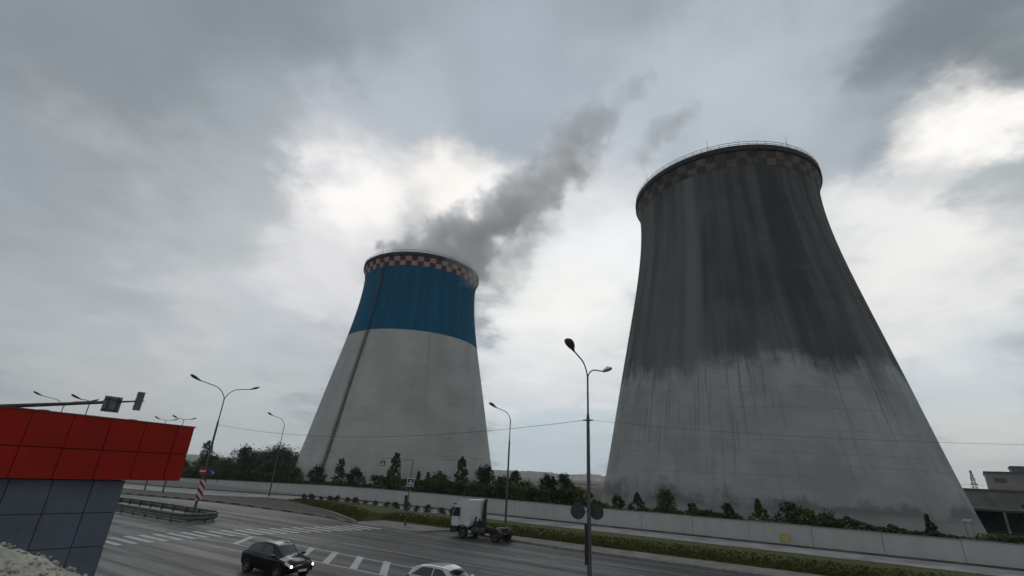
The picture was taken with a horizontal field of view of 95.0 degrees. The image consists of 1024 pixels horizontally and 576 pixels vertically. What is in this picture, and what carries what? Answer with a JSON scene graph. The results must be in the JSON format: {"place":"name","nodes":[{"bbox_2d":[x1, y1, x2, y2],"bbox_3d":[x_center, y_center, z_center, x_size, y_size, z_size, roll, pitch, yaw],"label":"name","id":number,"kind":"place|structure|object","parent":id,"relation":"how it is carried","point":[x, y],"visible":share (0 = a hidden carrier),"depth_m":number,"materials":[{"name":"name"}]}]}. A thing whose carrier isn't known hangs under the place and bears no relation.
{"place":"outdoors","nodes":[
{"label":"outdoors","id":0,"kind":"place"},
{"bbox_2d":[122,489,352,522],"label":"verge","id":1,"kind":"structure","parent":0,"point":[284,506],"depth_m":68.53,"materials":[{"name":"green plant"}]},
{"bbox_2d":[144,416,177,489],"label":"street lamp","id":2,"kind":"object","parent":1,"relation":"on","point":[165,422],"visible":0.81,"depth_m":95.26,"materials":[{"name":"metal"}]},
{"bbox_2d":[162,415,195,492],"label":"street lamp","id":3,"kind":"object","parent":1,"relation":"on","point":[182,424],"visible":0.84,"depth_m":90.11,"materials":[{"name":"metal"}]},
{"bbox_2d":[186,454,605,479],"bbox_3d":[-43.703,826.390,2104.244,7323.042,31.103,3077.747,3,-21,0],"label":"hills","id":4,"kind":"structure","parent":0,"point":[498,472],"depth_m":2608.55,"materials":[{"name":"green plant"}]},
{"bbox_2d":[94,494,750,575],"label":"road","id":5,"kind":"structure","parent":0,"point":[203,557],"depth_m":35.21,"materials":[{"name":"grey asphalt"}]},
{"bbox_2d":[0,542,86,575],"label":"sand heap","id":6,"kind":"object","parent":5,"relation":"on","point":[17,562],"visible":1,"depth_m":10.58,"materials":[{"name":"beige sand"}]},
{"bbox_2d":[0,400,143,406],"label":"traffic mast","id":7,"kind":"object","parent":5,"relation":"on","point":[51,404],"visible":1,"depth_m":25.35,"materials":[{"name":"metal"}]},
{"bbox_2d":[100,396,122,412],"bbox_3d":[-22.887,6.653,26.842,0.090,0.860,0.860,-9,-25,29],"label":"lane sign","id":8,"kind":"object","parent":7,"relation":"attached to","point":[109,404],"visible":1,"depth_m":26.82,"materials":[{"name":"metal"}]},
{"bbox_2d":[132,392,144,410],"bbox_3d":[-22.115,6.700,27.760,0.331,1.050,0.340,-9,-25,29],"label":"traffic light","id":9,"kind":"object","parent":7,"relation":"attached to","point":[138,401],"visible":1,"depth_m":27.65,"materials":[{"name":"black metal"}]},
{"bbox_2d":[71,394,103,414],"bbox_3d":[-54.203,19.847,57.884,0.580,12.738,4.257,-9,-25,29],"label":"street lamp","id":10,"kind":"object","parent":5,"relation":"on","point":[75,396],"visible":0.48,"depth_m":59.27,"materials":[{"name":"metal"}]},
{"bbox_2d":[115,509,212,522],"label":"kerb","id":11,"kind":"structure","parent":5,"relation":"on","point":[168,519],"depth_m":45.87,"materials":[{"name":"concrete"}]},
{"bbox_2d":[121,492,345,521],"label":"kerb","id":12,"kind":"structure","parent":5,"relation":"on","point":[276,509],"depth_m":64.01,"materials":[{"name":"concrete"}]},
{"bbox_2d":[123,488,356,523],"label":"kerb","id":13,"kind":"structure","parent":5,"relation":"on","point":[353,520],"depth_m":70.91,"materials":[{"name":"concrete"}]},
{"bbox_2d":[103,525,378,545],"bbox_3d":[-23.710,20.534,39.132,5.704,0.001,27.308,-14,-27,36],"label":"zebra crossing","id":14,"kind":"object","parent":5,"relation":"on","point":[123,540],"visible":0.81,"depth_m":39.23,"materials":[{"name":"paint"}]},
{"bbox_2d":[241,540,313,575],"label":"car","id":15,"kind":"object","parent":5,"relation":"on","point":[278,557],"visible":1,"depth_m":26.17,"materials":[{"name":"black metal"}]},
{"bbox_2d":[196,536,413,575],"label":"hatched island","id":16,"kind":"structure","parent":5,"relation":"on","point":[357,562],"depth_m":31.17,"materials":[{"name":"paint"}]},
{"bbox_2d":[117,515,622,575],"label":"road patches","id":17,"kind":"object","parent":5,"relation":"on","point":[324,570],"visible":0.83,"depth_m":33.16,"materials":[{"name":"asphalt"}]},
{"bbox_2d":[104,507,686,575],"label":"lane markings","id":18,"kind":"object","parent":5,"relation":"on","point":[415,555],"visible":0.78,"depth_m":34.84,"materials":[{"name":"paint"}]},
{"bbox_2d":[351,520,446,531],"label":"crossing ramp","id":19,"kind":"structure","parent":5,"relation":"on","point":[397,525],"depth_m":50.42,"materials":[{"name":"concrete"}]},
{"bbox_2d":[392,458,412,525],"bbox_3d":[-12.830,22.223,51.283,3.412,6.742,0.209,12,-23,-21],"label":"sign post","id":20,"kind":"object","parent":19,"relation":"on","point":[409,490],"visible":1,"depth_m":51.74,"materials":[{"name":"metal"}]},
{"bbox_2d":[379,457,385,466],"bbox_3d":[-14.221,19.150,51.695,0.660,0.960,0.079,9,-22,-16],"label":"crossing sign","id":21,"kind":"object","parent":20,"relation":"attached to","point":[382,462],"visible":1,"depth_m":51.63,"materials":[{"name":"blue metal"}]},
{"bbox_2d":[404,495,407,504],"bbox_3d":[-11.666,23.239,51.467,0.300,0.950,0.292,-9,-25,29],"label":"traffic light","id":22,"kind":"object","parent":20,"relation":"attached to","point":[405,499],"visible":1,"depth_m":51.45,"materials":[{"name":"metal"}]},
{"bbox_2d":[407,478,414,486],"bbox_3d":[-11.267,21.586,52.133,0.780,0.874,0.079,9,-22,-16],"label":"crossing sign","id":23,"kind":"object","parent":20,"relation":"attached to","point":[410,481],"visible":1,"depth_m":52.10,"materials":[{"name":"blue metal"}]},
{"bbox_2d":[406,562,474,575],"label":"car","id":24,"kind":"object","parent":5,"relation":"on","point":[436,569],"visible":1,"depth_m":23.25,"materials":[{"name":"silver metal"}]},
{"bbox_2d":[450,499,515,542],"bbox_3d":[-2.723,22.026,44.748,6.000,3.393,3.020,-9,-25,29],"label":"truck tractor","id":25,"kind":"object","parent":5,"relation":"on","point":[469,514],"visible":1,"depth_m":44.54,"materials":[{"name":"white metal"}]},
{"bbox_2d":[564,338,611,575],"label":"street lamp","id":26,"kind":"object","parent":5,"relation":"on","point":[569,343],"visible":1,"depth_m":27.15,"materials":[{"name":"metal"}]},
{"bbox_2d":[570,503,587,518],"bbox_3d":[3.865,12.732,26.742,1.070,0.840,0.090,-2,-22,13],"label":"round sign","id":27,"kind":"object","parent":26,"relation":"attached to","point":[577,511],"visible":1,"depth_m":26.78,"materials":[{"name":"grey metal"}]},
{"bbox_2d":[584,523,586,564],"bbox_3d":[4.215,14.259,26.131,0.226,2.050,0.420,-9,-25,29],"label":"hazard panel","id":28,"kind":"object","parent":26,"relation":"attached to","point":[585,536],"visible":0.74,"depth_m":26.13,"materials":[{"name":"black metal"}]},
{"bbox_2d":[591,504,603,519],"bbox_3d":[4.759,12.803,26.803,0.950,0.800,0.090,-2,-22,13],"label":"round sign","id":29,"kind":"object","parent":26,"relation":"attached to","point":[597,512],"visible":0.84,"depth_m":26.78,"materials":[{"name":"grey metal"}]},
{"bbox_2d":[222,419,1020,444],"bbox_3d":[4.735,8.586,28.410,83.466,1.187,0.412,-10,-25,30],"label":"power cable","id":30,"kind":"object","parent":26,"relation":"attached to","point":[614,422],"visible":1,"depth_m":28.61,"materials":[{"name":"metal"}]},
{"bbox_2d":[426,531,752,575],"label":"bay asphalt","id":31,"kind":"structure","parent":5,"relation":"on","point":[468,535],"depth_m":43.08,"materials":[{"name":"grey asphalt"}]},
{"bbox_2d":[416,529,773,575],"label":"kerb","id":32,"kind":"structure","parent":5,"relation":"on","point":[661,561],"depth_m":37.63,"materials":[{"name":"concrete"}]},
{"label":"median","id":33,"kind":"structure","parent":5,"relation":"on","visible":0},
{"bbox_2d":[33,391,98,411],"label":"street lamp","id":34,"kind":"object","parent":33,"relation":"on","point":[35,392],"visible":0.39,"depth_m":69.67,"materials":[{"name":"metal"}]},
{"bbox_2d":[116,497,218,522],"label":"guard rail","id":35,"kind":"object","parent":33,"relation":"on","point":[202,514],"visible":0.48,"depth_m":48.28,"materials":[{"name":"metal"}]},
{"bbox_2d":[190,374,259,520],"bbox_3d":[-31.325,16.590,48.652,0.876,13.941,7.624,-9,-25,29],"label":"street lamp","id":36,"kind":"object","parent":33,"relation":"on","point":[212,442],"visible":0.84,"depth_m":48.74,"materials":[{"name":"metal"}]},
{"bbox_2d":[195,479,206,500],"bbox_3d":[-31.270,20.263,47.056,0.226,1.950,0.620,-9,-25,29],"label":"hazard panel","id":37,"kind":"object","parent":36,"relation":"attached to","point":[200,490],"visible":1,"depth_m":46.98,"materials":[{"name":"metal"}]},
{"bbox_2d":[198,467,206,474],"bbox_3d":[-31.268,18.492,47.407,0.096,0.840,0.840,-9,-25,29],"label":"round sign","id":38,"kind":"object","parent":36,"relation":"attached to","point":[202,471],"visible":1,"depth_m":47.38,"materials":[{"name":"red metal"}]},
{"bbox_2d":[207,467,215,475],"bbox_3d":[-30.860,18.819,48.047,0.096,0.840,1.070,-9,-25,29],"label":"round sign","id":39,"kind":"object","parent":36,"relation":"attached to","point":[211,471],"visible":1,"depth_m":48.11,"materials":[{"name":"blue metal"}]},
{"bbox_2d":[423,504,433,512],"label":"shrub","id":40,"kind":"object","parent":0,"point":[427,509],"visible":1,"depth_m":64.97,"materials":[{"name":"green plant"}]},
{"bbox_2d":[0,0,1023,488],"label":"sky","id":41,"kind":"structure","parent":0,"point":[205,189],"materials":[{"name":"grey"}]},
{"bbox_2d":[123,483,1023,575],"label":"apron","id":42,"kind":"object","parent":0,"point":[931,564],"visible":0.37,"depth_m":51.08,"materials":[{"name":"concrete"}]},
{"bbox_2d":[268,412,284,495],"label":"street lamp","id":43,"kind":"object","parent":42,"relation":"on","point":[269,413],"visible":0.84,"depth_m":86.78,"materials":[{"name":"metal"}]},
{"bbox_2d":[306,493,316,498],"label":"shrub","id":44,"kind":"object","parent":42,"relation":"on","point":[311,496],"visible":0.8,"depth_m":76.72,"materials":[{"name":"green plant"}]},
{"bbox_2d":[350,496,360,502],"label":"shrub","id":45,"kind":"object","parent":42,"relation":"on","point":[355,499],"visible":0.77,"depth_m":71.84,"materials":[{"name":"green plant"}]},
{"bbox_2d":[390,501,401,508],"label":"shrub","id":46,"kind":"object","parent":42,"relation":"on","point":[395,504],"visible":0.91,"depth_m":67.99,"materials":[{"name":"green plant"}]},
{"bbox_2d":[413,505,421,511],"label":"shrub","id":47,"kind":"object","parent":42,"relation":"on","point":[416,508],"visible":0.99,"depth_m":65.83,"materials":[{"name":"green plant"}]},
{"bbox_2d":[436,506,445,513],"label":"shrub","id":48,"kind":"object","parent":42,"relation":"on","point":[441,509],"visible":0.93,"depth_m":63.87,"materials":[{"name":"green plant"}]},
{"bbox_2d":[123,459,1023,545],"bbox_3d":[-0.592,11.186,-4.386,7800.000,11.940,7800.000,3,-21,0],"label":"ground","id":49,"kind":"structure","parent":0,"point":[597,492],"depth_m":182.56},
{"bbox_2d":[0,405,195,575],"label":"shop building","id":50,"kind":"structure","parent":49,"relation":"on","point":[64,476],"depth_m":17.12,"materials":[{"name":"metal"}]},
{"bbox_2d":[183,457,193,476],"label":"tree","id":51,"kind":"object","parent":49,"relation":"on","point":[186,464],"visible":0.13,"depth_m":122.84,"materials":[{"name":"green plant"}]},
{"bbox_2d":[189,440,217,477],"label":"tree","id":52,"kind":"object","parent":49,"relation":"on","point":[205,452],"visible":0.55,"depth_m":115.83,"materials":[{"name":"green plant"}]},
{"bbox_2d":[188,452,226,477],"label":"tree","id":53,"kind":"object","parent":49,"relation":"on","point":[214,458],"visible":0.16,"depth_m":118.49,"materials":[{"name":"green plant"}]},
{"bbox_2d":[207,458,237,478],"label":"tree","id":54,"kind":"object","parent":49,"relation":"on","point":[218,465],"visible":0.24,"depth_m":109.86,"materials":[{"name":"green plant"}]},
{"bbox_2d":[216,443,267,482],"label":"tree","id":55,"kind":"object","parent":49,"relation":"on","point":[244,456],"visible":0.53,"depth_m":105.83,"materials":[{"name":"green plant"}]},
{"bbox_2d":[230,448,274,480],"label":"tree","id":56,"kind":"object","parent":49,"relation":"on","point":[247,459],"visible":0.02,"depth_m":171.73,"materials":[{"name":"green plant"}]},
{"bbox_2d":[236,442,298,470],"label":"tree","id":57,"kind":"object","parent":49,"relation":"on","point":[269,455],"visible":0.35,"depth_m":163.26,"materials":[{"name":"green plant"}]},
{"bbox_2d":[245,458,289,482],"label":"tree","id":58,"kind":"object","parent":49,"relation":"on","point":[268,467],"visible":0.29,"depth_m":101.47,"materials":[{"name":"green plant"}]},
{"bbox_2d":[279,451,299,479],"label":"tree","id":59,"kind":"object","parent":49,"relation":"on","point":[292,464],"visible":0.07,"depth_m":155.45,"materials":[{"name":"green plant"}]},
{"bbox_2d":[286,466,305,482],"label":"tree","id":60,"kind":"object","parent":49,"relation":"on","point":[297,469],"visible":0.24,"depth_m":96.38,"materials":[{"name":"green plant"}]},
{"bbox_2d":[306,464,326,482],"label":"tree","id":61,"kind":"object","parent":49,"relation":"on","point":[318,475],"visible":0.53,"depth_m":93.10,"materials":[{"name":"green plant"}]},
{"bbox_2d":[331,458,345,483],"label":"tree","id":62,"kind":"object","parent":49,"relation":"on","point":[339,472],"visible":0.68,"depth_m":89.42,"materials":[{"name":"green plant"}]},
{"bbox_2d":[343,466,366,484],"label":"tree","id":63,"kind":"object","parent":49,"relation":"on","point":[353,475],"visible":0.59,"depth_m":86.68,"materials":[{"name":"green plant"}]},
{"bbox_2d":[293,249,491,491],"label":"cooling tower","id":64,"kind":"structure","parent":49,"relation":"on","point":[406,370],"depth_m":159.23,"materials":[{"name":"concrete"}]},
{"bbox_2d":[384,452,402,488],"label":"tree","id":65,"kind":"object","parent":49,"relation":"on","point":[394,467],"visible":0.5,"depth_m":83.06,"materials":[{"name":"green plant"}]},
{"bbox_2d":[413,471,420,491],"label":"tree","id":66,"kind":"object","parent":49,"relation":"on","point":[418,476],"visible":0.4,"depth_m":80.19,"materials":[{"name":"green plant"}]},
{"bbox_2d":[418,471,450,492],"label":"tree","id":67,"kind":"object","parent":49,"relation":"on","point":[439,475],"visible":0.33,"depth_m":77.50,"materials":[{"name":"green plant"}]},
{"bbox_2d":[450,456,469,495],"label":"tree","id":68,"kind":"object","parent":49,"relation":"on","point":[463,473],"visible":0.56,"depth_m":75.90,"materials":[{"name":"green plant"}]},
{"bbox_2d":[468,463,495,497],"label":"tree","id":69,"kind":"object","parent":49,"relation":"on","point":[484,476],"visible":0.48,"depth_m":73.40,"materials":[{"name":"green plant"}]},
{"bbox_2d":[489,475,513,498],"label":"tree","id":70,"kind":"object","parent":49,"relation":"on","point":[500,481],"visible":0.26,"depth_m":71.78,"materials":[{"name":"green plant"}]},
{"bbox_2d":[508,470,522,496],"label":"tree","id":71,"kind":"object","parent":49,"relation":"on","point":[514,477],"visible":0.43,"depth_m":84.56,"materials":[{"name":"green plant"}]},
{"bbox_2d":[514,479,537,501],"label":"shrub","id":72,"kind":"object","parent":49,"relation":"on","point":[528,482],"visible":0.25,"depth_m":70.73,"materials":[{"name":"green plant"}]},
{"bbox_2d":[535,473,555,500],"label":"tree","id":73,"kind":"object","parent":49,"relation":"on","point":[547,479],"visible":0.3,"depth_m":69.33,"materials":[{"name":"green plant"}]},
{"bbox_2d":[549,476,557,503],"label":"tree","id":74,"kind":"object","parent":49,"relation":"on","point":[551,485],"visible":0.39,"depth_m":67.85,"materials":[{"name":"green plant"}]},
{"bbox_2d":[549,472,576,503],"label":"tree","id":75,"kind":"object","parent":49,"relation":"on","point":[564,481],"visible":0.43,"depth_m":67.64,"materials":[{"name":"green plant"}]},
{"bbox_2d":[562,485,578,504],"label":"shrub","id":76,"kind":"object","parent":49,"relation":"on","point":[568,486],"visible":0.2,"depth_m":66.15,"materials":[{"name":"green plant"}]},
{"bbox_2d":[124,478,1023,570],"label":"perimeter wall","id":77,"kind":"structure","parent":49,"relation":"on","point":[998,555],"depth_m":54.10,"materials":[{"name":"concrete"}]},
{"bbox_2d":[779,533,789,542],"bbox_3d":[29.303,26.865,50.444,0.950,0.860,0.040,-9,-25,29],"label":"notice board","id":78,"kind":"object","parent":77,"relation":"attached to","point":[783,537],"visible":1,"depth_m":50.44,"materials":[{"name":"yellow paper"}]},
{"bbox_2d":[789,535,795,542],"bbox_3d":[29.952,26.768,50.081,0.500,0.720,0.040,-9,-25,29],"label":"notice board","id":79,"kind":"object","parent":77,"relation":"attached to","point":[792,538],"visible":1,"depth_m":50.07,"materials":[{"name":"white paper"}]},
{"bbox_2d":[569,475,580,480],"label":"apartment block","id":80,"kind":"structure","parent":49,"relation":"on","point":[575,477],"depth_m":1738.35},
{"bbox_2d":[556,482,597,487],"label":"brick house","id":81,"kind":"structure","parent":49,"relation":"on","point":[582,485],"depth_m":432.66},
{"bbox_2d":[578,474,586,480],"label":"apartment block","id":82,"kind":"structure","parent":49,"relation":"on","point":[583,477],"depth_m":1781.21,"materials":[{"name":"white concrete"}]},
{"bbox_2d":[580,493,597,501],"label":"shrub","id":83,"kind":"object","parent":49,"relation":"on","point":[595,500],"visible":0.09,"depth_m":64.82,"materials":[{"name":"green plant"}]},
{"bbox_2d":[591,474,600,481],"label":"apartment block","id":84,"kind":"structure","parent":49,"relation":"on","point":[594,477],"depth_m":1819.68,"materials":[{"name":"white concrete"}]},
{"bbox_2d":[180,466,1023,545],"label":"undergrowth","id":85,"kind":"object","parent":49,"relation":"on","point":[447,485],"visible":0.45,"depth_m":68.19,"materials":[{"name":"green plant"}]},
{"bbox_2d":[611,494,628,509],"bbox_3d":[14.005,29.569,62.509,2.561,4.087,2.912,-15,-27,38],"label":"shrub","id":86,"kind":"object","parent":49,"relation":"on","point":[615,499],"visible":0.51,"depth_m":62.86,"materials":[{"name":"green plant"}]},
{"bbox_2d":[627,492,644,509],"bbox_3d":[16.317,28.882,60.941,3.711,4.449,4.136,12,-23,-21],"label":"shrub","id":87,"kind":"object","parent":49,"relation":"on","point":[637,498],"visible":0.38,"depth_m":61.26,"materials":[{"name":"green plant"}]},
{"bbox_2d":[653,486,677,512],"bbox_3d":[19.555,28.127,59.864,4.383,5.386,4.436,22,-28,-40],"label":"tree","id":88,"kind":"object","parent":49,"relation":"on","point":[665,502],"visible":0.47,"depth_m":59.78,"materials":[{"name":"green plant"}]},
{"bbox_2d":[684,503,698,514],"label":"shrub","id":89,"kind":"object","parent":49,"relation":"on","point":[691,507],"visible":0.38,"depth_m":58.11,"materials":[{"name":"green plant"}]},
{"bbox_2d":[720,502,737,518],"bbox_3d":[25.807,27.723,55.988,2.551,3.925,2.157,-3,-22,15],"label":"shrub","id":90,"kind":"object","parent":49,"relation":"on","point":[726,507],"visible":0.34,"depth_m":56.07,"materials":[{"name":"green plant"}]},
{"bbox_2d":[748,498,771,520],"bbox_3d":[29.315,27.319,55.400,4.068,4.635,4.571,-3,-22,15],"label":"shrub","id":91,"kind":"object","parent":49,"relation":"on","point":[759,509],"visible":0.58,"depth_m":55.53,"materials":[{"name":"green plant"}]},
{"bbox_2d":[771,501,803,523],"bbox_3d":[31.427,26.563,53.063,4.183,4.594,3.980,14,-24,-26],"label":"shrub","id":92,"kind":"object","parent":49,"relation":"on","point":[788,509],"visible":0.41,"depth_m":53.21,"materials":[{"name":"green plant"}]},
{"bbox_2d":[601,137,987,536],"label":"cooling tower","id":93,"kind":"structure","parent":49,"relation":"on","point":[753,315],"depth_m":91.53,"materials":[{"name":"concrete"}]},
{"bbox_2d":[793,506,819,544],"bbox_3d":[32.712,26.235,51.598,3.546,4.171,3.650,4,-21,-3],"label":"shrub","id":94,"kind":"object","parent":49,"relation":"on","point":[808,513],"visible":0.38,"depth_m":51.87,"materials":[{"name":"green plant"}]},
{"bbox_2d":[810,507,845,527],"bbox_3d":[34.118,26.067,50.890,3.803,4.104,4.099,20,-27,-37],"label":"shrub","id":95,"kind":"object","parent":49,"relation":"on","point":[823,516],"visible":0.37,"depth_m":50.82,"materials":[{"name":"green plant"}]},
{"bbox_2d":[919,513,937,533],"bbox_3d":[41.608,24.616,46.371,2.605,4.245,2.456,3,-21,1],"label":"shrub","id":96,"kind":"object","parent":49,"relation":"on","point":[928,524],"visible":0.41,"depth_m":46.57,"materials":[{"name":"green plant"}]},
{"bbox_2d":[962,519,975,538],"bbox_3d":[61.770,32.847,63.201,0.950,3.070,0.105,-16,-28,39],"label":"white sign","id":97,"kind":"object","parent":49,"relation":"on","point":[965,525],"visible":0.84,"depth_m":63.53,"materials":[{"name":"metal"}]},
{"bbox_2d":[969,470,978,488],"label":"power pylon","id":98,"kind":"object","parent":49,"relation":"on","point":[972,477],"visible":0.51,"depth_m":341.76,"materials":[{"name":"metal"}]},
{"bbox_2d":[963,488,1023,509],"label":"industrial shed","id":99,"kind":"structure","parent":49,"relation":"on","point":[998,499],"depth_m":118.95,"materials":[{"name":"concrete"}]},
{"bbox_2d":[973,507,1023,533],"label":"canopy shed","id":100,"kind":"structure","parent":49,"relation":"on","point":[1004,520],"depth_m":89.90,"materials":[{"name":"concrete"}]},
{"bbox_2d":[983,471,1023,490],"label":"industrial block","id":101,"kind":"structure","parent":49,"relation":"on","point":[1004,480],"depth_m":159.08,"materials":[{"name":"concrete"}]},
{"bbox_2d":[994,478,1007,482],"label":"window","id":102,"kind":"structure","parent":101,"relation":"in","point":[997,480],"depth_m":159.70,"materials":[{"name":"grey glass"}]},
{"bbox_2d":[1008,466,1023,471],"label":"roof annex","id":103,"kind":"object","parent":101,"relation":"on","point":[1016,468],"visible":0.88,"depth_m":190.80,"materials":[{"name":"grey metal"}]},
{"bbox_2d":[439,528,822,575],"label":"sidewalk","id":104,"kind":"structure","parent":0,"point":[759,570],"depth_m":37.69,"materials":[{"name":"concrete"}]},
{"bbox_2d":[288,498,995,575],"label":"turf","id":105,"kind":"structure","parent":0,"point":[380,514],"depth_m":41.91,"materials":[{"name":"green plant"}]},
{"bbox_2d":[332,495,342,500],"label":"shrub","id":106,"kind":"object","parent":105,"relation":"on","point":[336,498],"visible":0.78,"depth_m":73.75,"materials":[{"name":"green plant"}]},
{"bbox_2d":[402,502,411,510],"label":"shrub","id":107,"kind":"object","parent":105,"relation":"on","point":[405,506],"visible":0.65,"depth_m":66.75,"materials":[{"name":"green plant"}]},
{"bbox_2d":[489,402,510,522],"bbox_3d":[-1.635,20.175,53.380,3.565,13.641,0.580,20,-27,-37],"label":"street lamp","id":108,"kind":"object","parent":105,"relation":"on","point":[506,500],"visible":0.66,"depth_m":53.94,"materials":[{"name":"metal"}]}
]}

